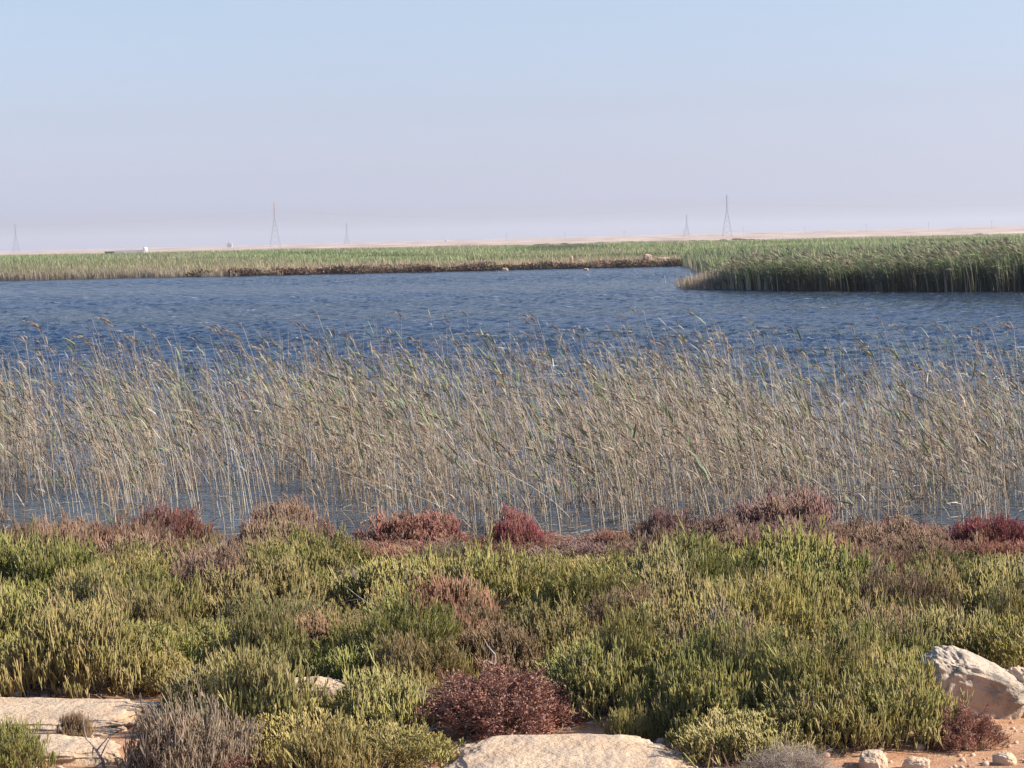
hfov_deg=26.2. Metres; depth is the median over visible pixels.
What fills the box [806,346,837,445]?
reed
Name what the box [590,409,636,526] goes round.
reed
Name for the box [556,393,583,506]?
reed
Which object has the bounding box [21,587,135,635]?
glasswort bush
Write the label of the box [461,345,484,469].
reed
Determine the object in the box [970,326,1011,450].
reed
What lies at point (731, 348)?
reed
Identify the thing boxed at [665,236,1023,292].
headland reeds
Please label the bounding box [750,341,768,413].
reed
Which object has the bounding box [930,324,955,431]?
reed
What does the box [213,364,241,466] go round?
reed
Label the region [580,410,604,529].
reed
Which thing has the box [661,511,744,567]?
glasswort bush
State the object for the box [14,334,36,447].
reed
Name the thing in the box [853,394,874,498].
reed
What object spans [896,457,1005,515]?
reed
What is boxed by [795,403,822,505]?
reed
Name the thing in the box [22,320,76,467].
reed
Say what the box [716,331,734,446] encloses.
reed
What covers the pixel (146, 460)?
reed
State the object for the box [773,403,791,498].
reed
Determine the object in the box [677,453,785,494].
reed
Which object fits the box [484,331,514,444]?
reed
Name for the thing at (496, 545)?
glasswort bush
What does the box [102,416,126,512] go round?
reed
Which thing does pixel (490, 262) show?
shore bush
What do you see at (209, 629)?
glasswort bush
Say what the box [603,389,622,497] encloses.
reed
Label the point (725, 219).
pylon
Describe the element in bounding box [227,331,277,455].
reed
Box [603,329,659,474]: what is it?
reed
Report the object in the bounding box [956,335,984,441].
reed
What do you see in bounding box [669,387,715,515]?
reed
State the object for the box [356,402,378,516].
reed
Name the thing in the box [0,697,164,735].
rock slab
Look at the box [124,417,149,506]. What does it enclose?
reed
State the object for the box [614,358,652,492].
reed
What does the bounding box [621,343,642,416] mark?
reed
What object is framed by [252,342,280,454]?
reed
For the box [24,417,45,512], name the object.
reed
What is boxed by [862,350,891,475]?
reed
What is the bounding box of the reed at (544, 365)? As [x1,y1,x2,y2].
[519,318,557,440]
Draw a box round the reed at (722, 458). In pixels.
[709,409,727,502]
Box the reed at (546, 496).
[474,460,579,536]
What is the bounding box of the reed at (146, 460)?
[122,406,157,504]
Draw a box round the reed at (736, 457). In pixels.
[716,399,745,512]
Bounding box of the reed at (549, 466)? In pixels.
[514,400,561,525]
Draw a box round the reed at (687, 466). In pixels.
[674,415,693,517]
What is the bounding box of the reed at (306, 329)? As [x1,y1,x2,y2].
[295,323,336,471]
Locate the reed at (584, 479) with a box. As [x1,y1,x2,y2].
[561,403,592,532]
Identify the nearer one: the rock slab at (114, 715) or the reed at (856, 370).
the rock slab at (114, 715)
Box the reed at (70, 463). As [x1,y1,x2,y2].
[44,400,81,515]
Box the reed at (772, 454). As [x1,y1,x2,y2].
[763,411,778,495]
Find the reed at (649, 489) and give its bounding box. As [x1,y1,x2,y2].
[625,456,702,523]
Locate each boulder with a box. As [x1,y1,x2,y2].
[919,645,1023,719]
[1005,665,1023,717]
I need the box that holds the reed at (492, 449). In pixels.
[478,406,502,512]
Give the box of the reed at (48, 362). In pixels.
[33,324,58,448]
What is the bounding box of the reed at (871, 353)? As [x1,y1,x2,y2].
[858,343,901,487]
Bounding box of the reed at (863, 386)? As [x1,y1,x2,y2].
[854,344,867,457]
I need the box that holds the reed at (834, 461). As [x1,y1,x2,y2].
[819,399,843,525]
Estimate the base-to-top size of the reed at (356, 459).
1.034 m
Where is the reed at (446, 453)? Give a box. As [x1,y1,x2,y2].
[435,411,455,515]
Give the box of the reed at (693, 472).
[624,452,750,501]
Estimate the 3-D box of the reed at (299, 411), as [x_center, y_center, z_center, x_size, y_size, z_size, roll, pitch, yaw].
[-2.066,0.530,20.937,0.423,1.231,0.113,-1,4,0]
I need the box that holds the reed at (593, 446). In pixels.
[558,379,605,507]
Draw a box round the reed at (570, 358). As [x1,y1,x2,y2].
[546,323,588,440]
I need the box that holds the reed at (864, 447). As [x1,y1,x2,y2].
[852,403,866,492]
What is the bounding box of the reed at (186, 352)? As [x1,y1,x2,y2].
[175,347,225,489]
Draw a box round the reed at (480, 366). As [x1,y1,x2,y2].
[458,333,500,460]
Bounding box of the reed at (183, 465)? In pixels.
[155,414,199,520]
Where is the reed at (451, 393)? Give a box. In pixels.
[435,367,466,460]
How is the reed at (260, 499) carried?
in the lake
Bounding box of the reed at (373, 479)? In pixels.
[249,462,500,516]
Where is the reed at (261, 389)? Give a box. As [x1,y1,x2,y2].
[223,330,282,486]
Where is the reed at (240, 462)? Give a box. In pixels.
[214,401,252,514]
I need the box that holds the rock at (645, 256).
[642,254,651,259]
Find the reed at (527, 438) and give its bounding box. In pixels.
[498,381,542,508]
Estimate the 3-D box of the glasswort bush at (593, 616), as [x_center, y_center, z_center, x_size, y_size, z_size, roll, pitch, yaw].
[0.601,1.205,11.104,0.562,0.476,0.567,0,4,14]
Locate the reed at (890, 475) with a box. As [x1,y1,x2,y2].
[833,453,960,505]
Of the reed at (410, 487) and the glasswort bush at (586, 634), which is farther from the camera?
the reed at (410, 487)
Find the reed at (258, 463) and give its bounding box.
[244,418,263,515]
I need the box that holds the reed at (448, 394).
[430,362,459,485]
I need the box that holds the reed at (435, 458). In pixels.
[417,393,442,512]
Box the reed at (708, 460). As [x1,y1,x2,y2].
[675,397,719,516]
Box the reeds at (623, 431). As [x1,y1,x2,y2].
[0,310,1023,538]
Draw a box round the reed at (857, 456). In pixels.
[836,392,865,510]
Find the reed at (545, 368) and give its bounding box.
[522,314,563,464]
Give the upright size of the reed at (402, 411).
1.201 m
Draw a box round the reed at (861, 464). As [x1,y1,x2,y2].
[849,401,866,517]
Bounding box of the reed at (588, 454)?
[572,390,595,511]
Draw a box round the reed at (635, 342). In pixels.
[615,314,656,422]
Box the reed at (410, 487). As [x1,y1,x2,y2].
[302,472,517,524]
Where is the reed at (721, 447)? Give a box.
[699,390,730,502]
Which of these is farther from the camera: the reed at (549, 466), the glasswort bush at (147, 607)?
the reed at (549, 466)
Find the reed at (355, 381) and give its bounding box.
[339,356,368,451]
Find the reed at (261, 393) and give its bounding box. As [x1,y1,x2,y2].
[234,321,274,481]
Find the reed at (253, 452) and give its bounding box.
[238,391,260,508]
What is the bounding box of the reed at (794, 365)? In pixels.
[784,361,814,486]
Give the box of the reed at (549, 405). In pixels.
[530,369,557,474]
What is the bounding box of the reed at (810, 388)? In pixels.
[795,350,815,464]
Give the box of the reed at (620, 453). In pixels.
[602,397,630,511]
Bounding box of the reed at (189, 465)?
[177,416,194,507]
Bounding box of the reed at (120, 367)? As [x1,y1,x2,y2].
[98,318,136,467]
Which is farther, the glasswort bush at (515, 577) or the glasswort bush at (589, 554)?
the glasswort bush at (589, 554)
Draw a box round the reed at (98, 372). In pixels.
[91,369,119,488]
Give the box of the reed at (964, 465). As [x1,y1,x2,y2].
[949,412,971,521]
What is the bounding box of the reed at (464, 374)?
[436,321,478,451]
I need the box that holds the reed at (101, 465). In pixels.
[77,396,111,519]
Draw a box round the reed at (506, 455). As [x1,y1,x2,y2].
[486,397,515,509]
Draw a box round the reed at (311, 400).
[293,360,329,482]
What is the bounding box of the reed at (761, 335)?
[753,330,773,398]
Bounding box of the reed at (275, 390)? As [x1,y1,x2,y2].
[249,346,290,464]
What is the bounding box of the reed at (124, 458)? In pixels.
[107,417,130,524]
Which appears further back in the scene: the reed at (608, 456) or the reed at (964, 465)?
the reed at (608, 456)
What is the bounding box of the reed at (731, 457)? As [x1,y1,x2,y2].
[673,437,792,487]
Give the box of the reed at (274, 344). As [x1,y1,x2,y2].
[265,339,304,468]
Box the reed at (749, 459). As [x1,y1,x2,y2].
[722,410,763,506]
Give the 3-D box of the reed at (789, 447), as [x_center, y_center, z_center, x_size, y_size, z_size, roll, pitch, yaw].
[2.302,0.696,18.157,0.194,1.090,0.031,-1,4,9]
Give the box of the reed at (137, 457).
[124,415,142,510]
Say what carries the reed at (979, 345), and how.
in the lake
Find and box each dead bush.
[320,563,365,584]
[397,676,440,729]
[718,730,842,767]
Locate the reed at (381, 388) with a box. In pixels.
[357,356,405,480]
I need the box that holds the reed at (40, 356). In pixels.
[30,348,55,505]
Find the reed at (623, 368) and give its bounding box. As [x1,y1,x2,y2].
[615,347,641,419]
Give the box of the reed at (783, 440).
[770,389,792,496]
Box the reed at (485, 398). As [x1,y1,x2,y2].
[473,357,497,481]
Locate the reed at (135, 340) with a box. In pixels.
[126,336,156,470]
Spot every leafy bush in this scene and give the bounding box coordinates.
[413,651,583,741]
[919,696,1013,755]
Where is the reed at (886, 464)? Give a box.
[854,404,899,523]
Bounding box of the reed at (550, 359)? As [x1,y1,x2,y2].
[539,350,576,465]
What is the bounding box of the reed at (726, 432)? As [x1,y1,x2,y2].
[695,376,745,505]
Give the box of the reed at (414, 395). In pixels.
[406,350,427,464]
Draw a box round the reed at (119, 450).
[100,397,127,500]
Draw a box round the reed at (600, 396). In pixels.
[583,364,613,488]
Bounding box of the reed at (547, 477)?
[531,420,551,530]
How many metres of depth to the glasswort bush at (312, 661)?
10.54 m
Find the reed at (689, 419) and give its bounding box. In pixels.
[676,379,698,484]
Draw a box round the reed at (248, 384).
[234,344,253,453]
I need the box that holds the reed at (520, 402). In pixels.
[503,368,536,494]
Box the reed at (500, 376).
[484,340,516,449]
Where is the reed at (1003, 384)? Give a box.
[985,345,1014,462]
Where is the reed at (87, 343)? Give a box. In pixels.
[72,336,138,504]
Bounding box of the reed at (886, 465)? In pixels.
[874,410,892,517]
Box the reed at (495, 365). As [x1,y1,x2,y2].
[475,332,513,442]
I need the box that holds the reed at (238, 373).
[223,348,248,452]
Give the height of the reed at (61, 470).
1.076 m
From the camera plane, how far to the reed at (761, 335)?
23.00 m
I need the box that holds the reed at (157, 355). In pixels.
[139,325,172,444]
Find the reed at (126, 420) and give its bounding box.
[113,377,136,480]
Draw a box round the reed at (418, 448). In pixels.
[400,388,430,510]
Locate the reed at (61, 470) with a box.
[42,413,70,518]
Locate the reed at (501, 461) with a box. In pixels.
[486,409,508,510]
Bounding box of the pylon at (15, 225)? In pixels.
[12,224,19,251]
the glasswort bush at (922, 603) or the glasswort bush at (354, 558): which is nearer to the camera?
the glasswort bush at (922, 603)
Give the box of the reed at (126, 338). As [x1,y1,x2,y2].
[117,332,154,466]
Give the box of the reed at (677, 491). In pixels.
[580,483,842,526]
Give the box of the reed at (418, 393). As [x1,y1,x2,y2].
[407,361,438,470]
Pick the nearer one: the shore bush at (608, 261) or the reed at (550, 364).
the reed at (550, 364)
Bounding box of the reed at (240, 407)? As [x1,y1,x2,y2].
[217,347,253,485]
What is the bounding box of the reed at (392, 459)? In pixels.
[368,387,402,518]
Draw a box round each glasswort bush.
[0,500,41,547]
[0,513,87,537]
[0,528,97,564]
[0,529,37,582]
[0,572,33,587]
[0,572,68,600]
[0,575,58,652]
[0,582,173,698]
[0,583,45,606]
[0,629,27,688]
[0,714,63,767]
[6,622,109,690]
[10,516,106,586]
[15,506,107,553]
[16,574,114,617]
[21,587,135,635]
[40,515,103,536]
[46,548,123,598]
[52,579,137,629]
[55,709,95,737]
[61,607,215,685]
[79,546,208,622]
[82,570,193,630]
[84,538,134,567]
[84,549,192,588]
[85,502,161,555]
[92,519,190,558]
[101,511,202,549]
[102,533,160,560]
[106,646,191,696]
[114,677,264,767]
[116,543,221,573]
[118,491,222,544]
[126,539,189,575]
[129,739,258,767]
[134,617,190,640]
[157,652,238,724]
[158,681,201,701]
[159,524,221,557]
[165,613,240,639]
[167,533,261,598]
[168,533,253,574]
[172,617,247,654]
[174,636,217,673]
[179,546,279,623]
[192,647,271,678]
[193,622,333,739]
[195,601,248,621]
[196,542,241,555]
[200,584,326,676]
[212,580,306,630]
[227,697,382,767]
[228,538,299,591]
[233,501,332,546]
[233,530,299,561]
[234,494,325,539]
[235,522,288,552]
[237,538,333,608]
[239,521,353,586]
[255,598,320,633]
[260,705,392,767]
[265,526,379,574]
[265,587,343,620]
[280,512,349,538]
[280,515,343,544]
[281,691,348,726]
[282,606,371,673]
[290,641,333,676]
[294,521,378,555]
[310,637,381,683]
[310,647,437,731]
[313,713,465,767]
[315,587,478,676]
[319,606,378,622]
[320,588,363,613]
[320,603,393,653]
[324,547,451,609]
[341,714,405,735]
[344,538,427,562]
[344,606,370,624]
[349,651,453,700]
[351,537,392,544]
[352,504,475,543]
[352,537,401,547]
[352,554,416,582]
[354,577,421,610]
[358,576,452,619]
[359,538,431,551]
[360,589,390,617]
[360,620,484,695]
[387,547,448,566]
[388,545,456,574]
[399,537,449,552]
[401,563,501,619]
[403,568,445,592]
[418,536,482,564]
[420,538,502,555]
[428,583,510,641]
[428,603,501,670]
[429,522,572,610]
[434,537,466,543]
[445,550,534,570]
[454,532,492,542]
[454,616,548,679]
[466,539,514,554]
[473,594,523,614]
[475,503,548,549]
[476,601,558,627]
[479,529,570,540]
[499,537,563,557]
[503,587,603,672]
[504,543,587,575]
[515,542,643,616]
[522,538,615,559]
[524,641,593,680]
[525,553,575,568]
[529,548,576,561]
[530,566,615,603]
[531,631,648,722]
[540,553,581,572]
[543,537,575,547]
[546,530,636,544]
[549,630,593,659]
[551,535,631,549]
[552,602,598,630]
[561,587,679,710]
[563,550,619,565]
[567,622,604,641]
[569,548,636,574]
[580,580,668,633]
[584,527,630,546]
[588,586,636,614]
[593,534,651,560]
[602,698,660,741]
[605,554,655,574]
[609,588,697,633]
[611,538,652,548]
[612,637,692,720]
[615,636,751,737]
[617,559,689,593]
[618,534,703,582]
[619,520,723,564]
[627,524,648,540]
[629,501,693,541]
[630,511,728,541]
[638,576,753,637]
[639,541,715,611]
[652,588,765,653]
[653,653,762,737]
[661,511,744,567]
[664,712,714,749]
[665,698,825,767]
[670,510,759,549]
[672,602,813,698]
[679,538,766,586]
[680,540,759,593]
[694,514,752,528]
[695,559,830,649]
[707,539,796,568]
[710,523,785,555]
[713,470,843,529]
[716,546,865,635]
[727,510,840,582]
[727,518,805,532]
[728,520,839,551]
[733,515,788,536]
[734,664,893,756]
[740,610,789,648]
[740,613,884,715]
[760,538,895,599]
[775,514,855,529]
[785,512,870,548]
[785,526,851,557]
[795,625,839,664]
[804,512,888,536]
[811,591,944,669]
[822,537,904,569]
[822,612,874,643]
[829,650,973,752]
[831,509,950,550]
[832,542,908,575]
[835,579,898,622]
[847,596,924,634]
[850,632,952,717]
[854,516,920,527]
[854,541,924,568]
[854,553,966,613]
[855,616,931,647]
[857,513,960,535]
[864,556,912,580]
[878,530,956,560]
[883,547,967,610]
[887,584,956,618]
[889,597,1004,659]
[899,523,955,543]
[903,549,1015,590]
[904,532,996,575]
[904,548,984,570]
[935,602,1002,632]
[935,610,1023,669]
[939,538,978,546]
[941,537,1003,555]
[945,509,1023,547]
[957,556,1023,616]
[961,531,1023,562]
[974,549,1023,570]
[981,551,1023,581]
[981,575,1023,630]
[999,539,1023,553]
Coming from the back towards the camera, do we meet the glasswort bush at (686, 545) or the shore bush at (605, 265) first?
the shore bush at (605, 265)
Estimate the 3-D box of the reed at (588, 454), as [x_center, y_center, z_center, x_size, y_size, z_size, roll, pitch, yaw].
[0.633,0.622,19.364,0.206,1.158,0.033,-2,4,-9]
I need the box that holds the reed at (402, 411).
[376,376,420,487]
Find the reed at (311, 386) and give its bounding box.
[301,378,339,497]
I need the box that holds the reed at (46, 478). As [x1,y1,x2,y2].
[33,429,50,521]
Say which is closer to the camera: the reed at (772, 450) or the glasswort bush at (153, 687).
the glasswort bush at (153, 687)
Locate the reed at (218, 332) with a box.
[212,330,256,459]
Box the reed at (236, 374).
[214,325,253,462]
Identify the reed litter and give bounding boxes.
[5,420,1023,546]
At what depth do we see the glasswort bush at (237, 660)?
10.44 m
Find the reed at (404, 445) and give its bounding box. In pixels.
[379,385,415,504]
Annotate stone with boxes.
[859,749,887,767]
[902,756,929,767]
[992,751,1016,765]
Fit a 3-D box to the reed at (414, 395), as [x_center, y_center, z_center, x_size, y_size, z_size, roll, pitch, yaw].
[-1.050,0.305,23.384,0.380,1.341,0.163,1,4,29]
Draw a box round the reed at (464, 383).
[448,337,475,477]
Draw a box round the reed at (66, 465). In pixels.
[48,409,73,512]
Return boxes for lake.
[0,266,1023,546]
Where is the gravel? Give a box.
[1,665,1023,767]
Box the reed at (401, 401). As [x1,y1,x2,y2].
[385,384,416,505]
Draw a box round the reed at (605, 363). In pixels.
[596,340,613,447]
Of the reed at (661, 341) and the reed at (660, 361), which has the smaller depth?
the reed at (661, 341)
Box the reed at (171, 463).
[157,410,177,507]
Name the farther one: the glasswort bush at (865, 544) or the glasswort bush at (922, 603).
the glasswort bush at (865, 544)
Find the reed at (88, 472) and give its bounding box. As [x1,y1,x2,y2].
[70,422,96,519]
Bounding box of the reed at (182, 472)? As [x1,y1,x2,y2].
[163,428,193,517]
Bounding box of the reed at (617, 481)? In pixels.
[605,426,623,529]
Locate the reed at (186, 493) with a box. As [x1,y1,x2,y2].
[102,479,251,508]
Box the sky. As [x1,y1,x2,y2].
[0,0,1023,250]
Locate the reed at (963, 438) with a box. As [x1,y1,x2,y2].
[929,372,976,506]
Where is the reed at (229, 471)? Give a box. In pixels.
[213,421,233,526]
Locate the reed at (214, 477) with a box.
[184,416,224,532]
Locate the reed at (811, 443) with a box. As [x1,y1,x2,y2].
[791,387,818,489]
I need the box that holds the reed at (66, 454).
[38,387,77,512]
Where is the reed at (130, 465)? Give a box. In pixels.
[107,414,142,508]
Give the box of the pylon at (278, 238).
[270,201,280,246]
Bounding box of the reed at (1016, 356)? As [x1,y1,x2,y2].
[1002,320,1020,427]
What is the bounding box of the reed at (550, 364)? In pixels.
[525,313,562,447]
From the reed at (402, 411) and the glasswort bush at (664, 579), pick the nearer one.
the glasswort bush at (664, 579)
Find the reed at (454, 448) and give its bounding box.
[436,399,462,504]
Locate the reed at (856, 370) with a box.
[847,326,860,446]
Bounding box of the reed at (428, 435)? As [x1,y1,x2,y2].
[402,388,445,503]
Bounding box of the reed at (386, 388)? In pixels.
[377,385,408,509]
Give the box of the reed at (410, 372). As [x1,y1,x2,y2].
[396,347,422,439]
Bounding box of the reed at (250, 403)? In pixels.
[235,355,267,475]
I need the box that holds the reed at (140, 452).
[109,397,156,514]
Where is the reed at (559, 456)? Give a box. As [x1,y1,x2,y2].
[546,407,562,509]
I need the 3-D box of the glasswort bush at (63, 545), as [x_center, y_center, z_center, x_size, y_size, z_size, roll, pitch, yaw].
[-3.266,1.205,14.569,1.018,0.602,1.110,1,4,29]
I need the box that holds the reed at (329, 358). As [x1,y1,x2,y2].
[324,350,368,500]
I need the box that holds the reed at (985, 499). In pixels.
[956,477,1022,529]
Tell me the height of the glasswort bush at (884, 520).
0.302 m
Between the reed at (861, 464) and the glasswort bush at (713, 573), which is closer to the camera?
the glasswort bush at (713, 573)
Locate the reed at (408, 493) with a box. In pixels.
[306,477,499,518]
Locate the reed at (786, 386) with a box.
[774,362,792,413]
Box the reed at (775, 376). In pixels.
[761,344,791,462]
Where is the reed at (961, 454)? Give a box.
[945,396,964,512]
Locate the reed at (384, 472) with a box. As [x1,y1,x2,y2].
[374,440,387,509]
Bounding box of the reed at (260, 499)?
[124,482,376,524]
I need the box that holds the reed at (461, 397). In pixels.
[447,364,469,446]
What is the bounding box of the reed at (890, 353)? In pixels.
[875,317,899,407]
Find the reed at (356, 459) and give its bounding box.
[338,405,365,508]
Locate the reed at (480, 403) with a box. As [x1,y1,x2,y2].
[454,341,492,492]
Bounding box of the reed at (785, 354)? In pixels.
[763,326,814,457]
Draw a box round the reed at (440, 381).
[416,349,468,482]
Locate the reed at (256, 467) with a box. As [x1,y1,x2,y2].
[235,415,270,516]
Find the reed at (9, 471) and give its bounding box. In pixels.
[0,431,14,516]
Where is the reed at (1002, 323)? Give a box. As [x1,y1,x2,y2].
[997,322,1023,362]
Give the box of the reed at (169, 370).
[160,367,192,484]
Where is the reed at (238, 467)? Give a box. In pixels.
[222,407,245,517]
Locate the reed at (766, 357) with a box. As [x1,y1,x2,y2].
[743,317,785,442]
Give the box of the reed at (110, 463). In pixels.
[95,398,115,513]
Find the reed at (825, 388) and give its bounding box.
[810,363,833,460]
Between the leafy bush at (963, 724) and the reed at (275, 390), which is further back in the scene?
the reed at (275, 390)
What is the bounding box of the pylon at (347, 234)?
[344,223,349,243]
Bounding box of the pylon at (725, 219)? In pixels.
[722,195,731,235]
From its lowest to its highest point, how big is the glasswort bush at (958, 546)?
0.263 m
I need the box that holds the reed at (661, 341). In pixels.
[655,339,699,479]
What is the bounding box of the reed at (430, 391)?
[407,337,449,489]
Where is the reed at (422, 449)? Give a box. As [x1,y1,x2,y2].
[401,390,432,503]
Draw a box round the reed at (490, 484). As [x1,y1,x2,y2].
[455,458,538,518]
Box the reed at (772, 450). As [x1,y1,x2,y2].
[744,390,784,504]
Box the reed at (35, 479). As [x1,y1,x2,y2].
[20,420,42,521]
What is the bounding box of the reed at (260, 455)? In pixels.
[235,397,271,500]
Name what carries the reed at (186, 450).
in the lake
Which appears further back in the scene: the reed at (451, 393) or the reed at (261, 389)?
the reed at (451, 393)
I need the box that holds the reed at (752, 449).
[736,390,760,519]
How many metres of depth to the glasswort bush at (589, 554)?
14.13 m
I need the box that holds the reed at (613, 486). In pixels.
[571,456,686,519]
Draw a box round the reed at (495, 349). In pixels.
[486,342,514,452]
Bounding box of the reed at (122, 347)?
[97,317,145,436]
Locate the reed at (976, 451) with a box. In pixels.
[953,395,985,505]
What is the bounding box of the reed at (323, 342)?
[307,309,341,414]
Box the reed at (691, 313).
[683,308,708,359]
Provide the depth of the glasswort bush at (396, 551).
14.64 m
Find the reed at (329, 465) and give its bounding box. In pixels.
[312,403,337,526]
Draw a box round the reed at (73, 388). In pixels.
[42,345,99,488]
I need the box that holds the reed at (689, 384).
[673,343,714,487]
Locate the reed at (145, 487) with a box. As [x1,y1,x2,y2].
[46,462,209,519]
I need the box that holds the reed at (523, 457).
[511,406,529,504]
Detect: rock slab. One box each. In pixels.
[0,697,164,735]
[1,734,121,764]
[444,733,699,767]
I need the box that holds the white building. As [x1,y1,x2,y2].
[114,250,142,253]
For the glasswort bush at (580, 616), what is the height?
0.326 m
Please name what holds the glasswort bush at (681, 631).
on the ground
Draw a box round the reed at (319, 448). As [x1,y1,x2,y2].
[292,382,327,504]
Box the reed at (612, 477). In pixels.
[557,445,700,519]
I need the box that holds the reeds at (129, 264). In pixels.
[0,233,1023,280]
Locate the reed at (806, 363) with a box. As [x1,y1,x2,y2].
[795,328,827,453]
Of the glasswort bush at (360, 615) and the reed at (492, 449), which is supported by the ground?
the glasswort bush at (360, 615)
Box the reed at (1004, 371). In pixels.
[982,323,1017,465]
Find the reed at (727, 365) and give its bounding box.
[713,357,744,489]
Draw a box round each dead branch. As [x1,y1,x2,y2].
[83,715,111,767]
[346,583,375,605]
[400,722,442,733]
[483,639,495,668]
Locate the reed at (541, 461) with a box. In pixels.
[514,396,551,518]
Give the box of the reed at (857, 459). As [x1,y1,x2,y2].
[837,397,865,515]
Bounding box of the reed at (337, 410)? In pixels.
[314,347,347,492]
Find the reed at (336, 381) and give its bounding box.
[325,358,354,433]
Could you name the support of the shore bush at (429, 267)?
on the ground
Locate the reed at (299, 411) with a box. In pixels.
[273,375,318,497]
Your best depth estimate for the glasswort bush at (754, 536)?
14.53 m
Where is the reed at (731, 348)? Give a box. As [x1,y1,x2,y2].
[722,342,741,457]
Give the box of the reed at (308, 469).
[296,419,316,518]
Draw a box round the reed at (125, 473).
[112,421,131,519]
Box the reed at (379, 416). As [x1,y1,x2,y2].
[353,367,385,497]
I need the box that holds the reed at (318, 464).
[288,403,328,520]
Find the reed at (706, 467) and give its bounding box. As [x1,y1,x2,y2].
[689,418,714,515]
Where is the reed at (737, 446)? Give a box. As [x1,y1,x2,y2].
[726,404,740,500]
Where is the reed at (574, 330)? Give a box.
[569,329,597,496]
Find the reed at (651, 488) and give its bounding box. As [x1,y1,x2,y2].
[554,470,736,512]
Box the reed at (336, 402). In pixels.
[314,369,355,487]
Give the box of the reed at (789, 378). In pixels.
[767,350,817,475]
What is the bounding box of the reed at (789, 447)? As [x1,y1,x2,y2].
[778,405,797,482]
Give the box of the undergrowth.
[30,559,902,767]
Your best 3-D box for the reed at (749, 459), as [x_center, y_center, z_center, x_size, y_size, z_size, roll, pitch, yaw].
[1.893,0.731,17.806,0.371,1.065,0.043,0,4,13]
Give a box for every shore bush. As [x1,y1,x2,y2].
[184,268,214,276]
[219,268,243,275]
[225,267,258,274]
[247,267,261,274]
[254,271,284,275]
[270,266,284,271]
[271,267,301,274]
[294,266,316,274]
[302,270,325,274]
[310,267,331,273]
[318,266,331,273]
[325,264,343,272]
[336,264,361,272]
[346,265,361,272]
[357,268,379,272]
[362,266,379,271]
[377,266,392,272]
[382,267,404,272]
[395,267,411,272]
[404,265,419,271]
[407,265,423,271]
[421,264,436,271]
[446,266,467,270]
[466,262,489,269]
[472,263,502,270]
[474,261,499,264]
[501,264,517,269]
[518,261,542,268]
[530,260,552,268]
[552,262,578,268]
[567,263,586,267]
[573,263,591,267]
[585,260,599,266]
[586,259,612,262]
[592,261,620,267]
[609,259,628,266]
[615,258,631,266]
[624,263,651,267]
[630,260,644,265]
[640,260,659,266]
[661,258,682,265]
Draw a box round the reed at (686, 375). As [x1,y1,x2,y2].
[670,336,695,470]
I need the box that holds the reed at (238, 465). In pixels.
[207,392,249,522]
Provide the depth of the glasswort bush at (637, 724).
8.85 m
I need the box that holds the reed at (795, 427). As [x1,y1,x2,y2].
[776,372,806,489]
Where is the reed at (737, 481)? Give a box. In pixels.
[630,464,852,523]
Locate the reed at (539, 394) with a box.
[524,353,547,496]
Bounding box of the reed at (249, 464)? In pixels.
[238,419,256,505]
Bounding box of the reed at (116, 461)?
[89,399,129,516]
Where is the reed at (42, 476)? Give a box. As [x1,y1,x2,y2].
[13,421,54,522]
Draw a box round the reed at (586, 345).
[575,325,596,422]
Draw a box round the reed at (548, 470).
[518,394,559,531]
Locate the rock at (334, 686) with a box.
[295,676,344,698]
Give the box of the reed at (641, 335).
[628,307,649,390]
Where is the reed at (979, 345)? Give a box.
[971,340,996,462]
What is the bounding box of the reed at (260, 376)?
[251,373,280,485]
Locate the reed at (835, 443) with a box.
[817,390,843,495]
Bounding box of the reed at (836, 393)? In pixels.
[823,346,839,459]
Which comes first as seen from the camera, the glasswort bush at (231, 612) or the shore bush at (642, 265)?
the glasswort bush at (231, 612)
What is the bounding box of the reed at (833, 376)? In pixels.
[821,346,851,453]
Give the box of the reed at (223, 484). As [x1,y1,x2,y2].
[202,422,232,535]
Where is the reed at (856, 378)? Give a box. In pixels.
[848,345,866,416]
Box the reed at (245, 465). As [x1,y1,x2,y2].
[227,420,252,505]
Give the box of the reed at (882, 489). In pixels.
[744,482,964,512]
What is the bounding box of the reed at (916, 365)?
[888,324,943,476]
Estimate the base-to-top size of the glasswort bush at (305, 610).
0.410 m
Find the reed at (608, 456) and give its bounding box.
[595,406,612,513]
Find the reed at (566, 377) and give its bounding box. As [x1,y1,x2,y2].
[555,337,573,453]
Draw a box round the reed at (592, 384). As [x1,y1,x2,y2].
[579,356,600,431]
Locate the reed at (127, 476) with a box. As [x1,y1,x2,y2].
[115,432,134,516]
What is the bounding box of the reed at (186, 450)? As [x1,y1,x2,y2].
[173,415,192,507]
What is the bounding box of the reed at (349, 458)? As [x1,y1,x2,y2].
[335,416,356,500]
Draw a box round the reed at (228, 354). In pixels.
[210,326,244,436]
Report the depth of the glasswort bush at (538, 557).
13.62 m
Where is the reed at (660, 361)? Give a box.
[639,322,673,447]
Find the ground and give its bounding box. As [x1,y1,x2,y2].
[0,225,1023,767]
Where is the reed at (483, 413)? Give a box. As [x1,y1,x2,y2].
[471,371,499,480]
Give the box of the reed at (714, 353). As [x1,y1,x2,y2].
[704,341,721,442]
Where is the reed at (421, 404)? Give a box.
[395,353,439,489]
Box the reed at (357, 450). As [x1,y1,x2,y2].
[338,389,366,513]
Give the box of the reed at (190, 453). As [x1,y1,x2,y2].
[167,392,200,518]
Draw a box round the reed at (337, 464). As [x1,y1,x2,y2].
[324,410,343,514]
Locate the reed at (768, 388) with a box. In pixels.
[757,355,777,462]
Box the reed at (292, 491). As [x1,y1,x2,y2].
[199,462,420,529]
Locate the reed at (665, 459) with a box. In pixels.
[640,389,673,511]
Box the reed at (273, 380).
[259,338,282,457]
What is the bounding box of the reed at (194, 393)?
[178,358,203,452]
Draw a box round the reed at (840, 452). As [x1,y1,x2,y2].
[809,393,853,512]

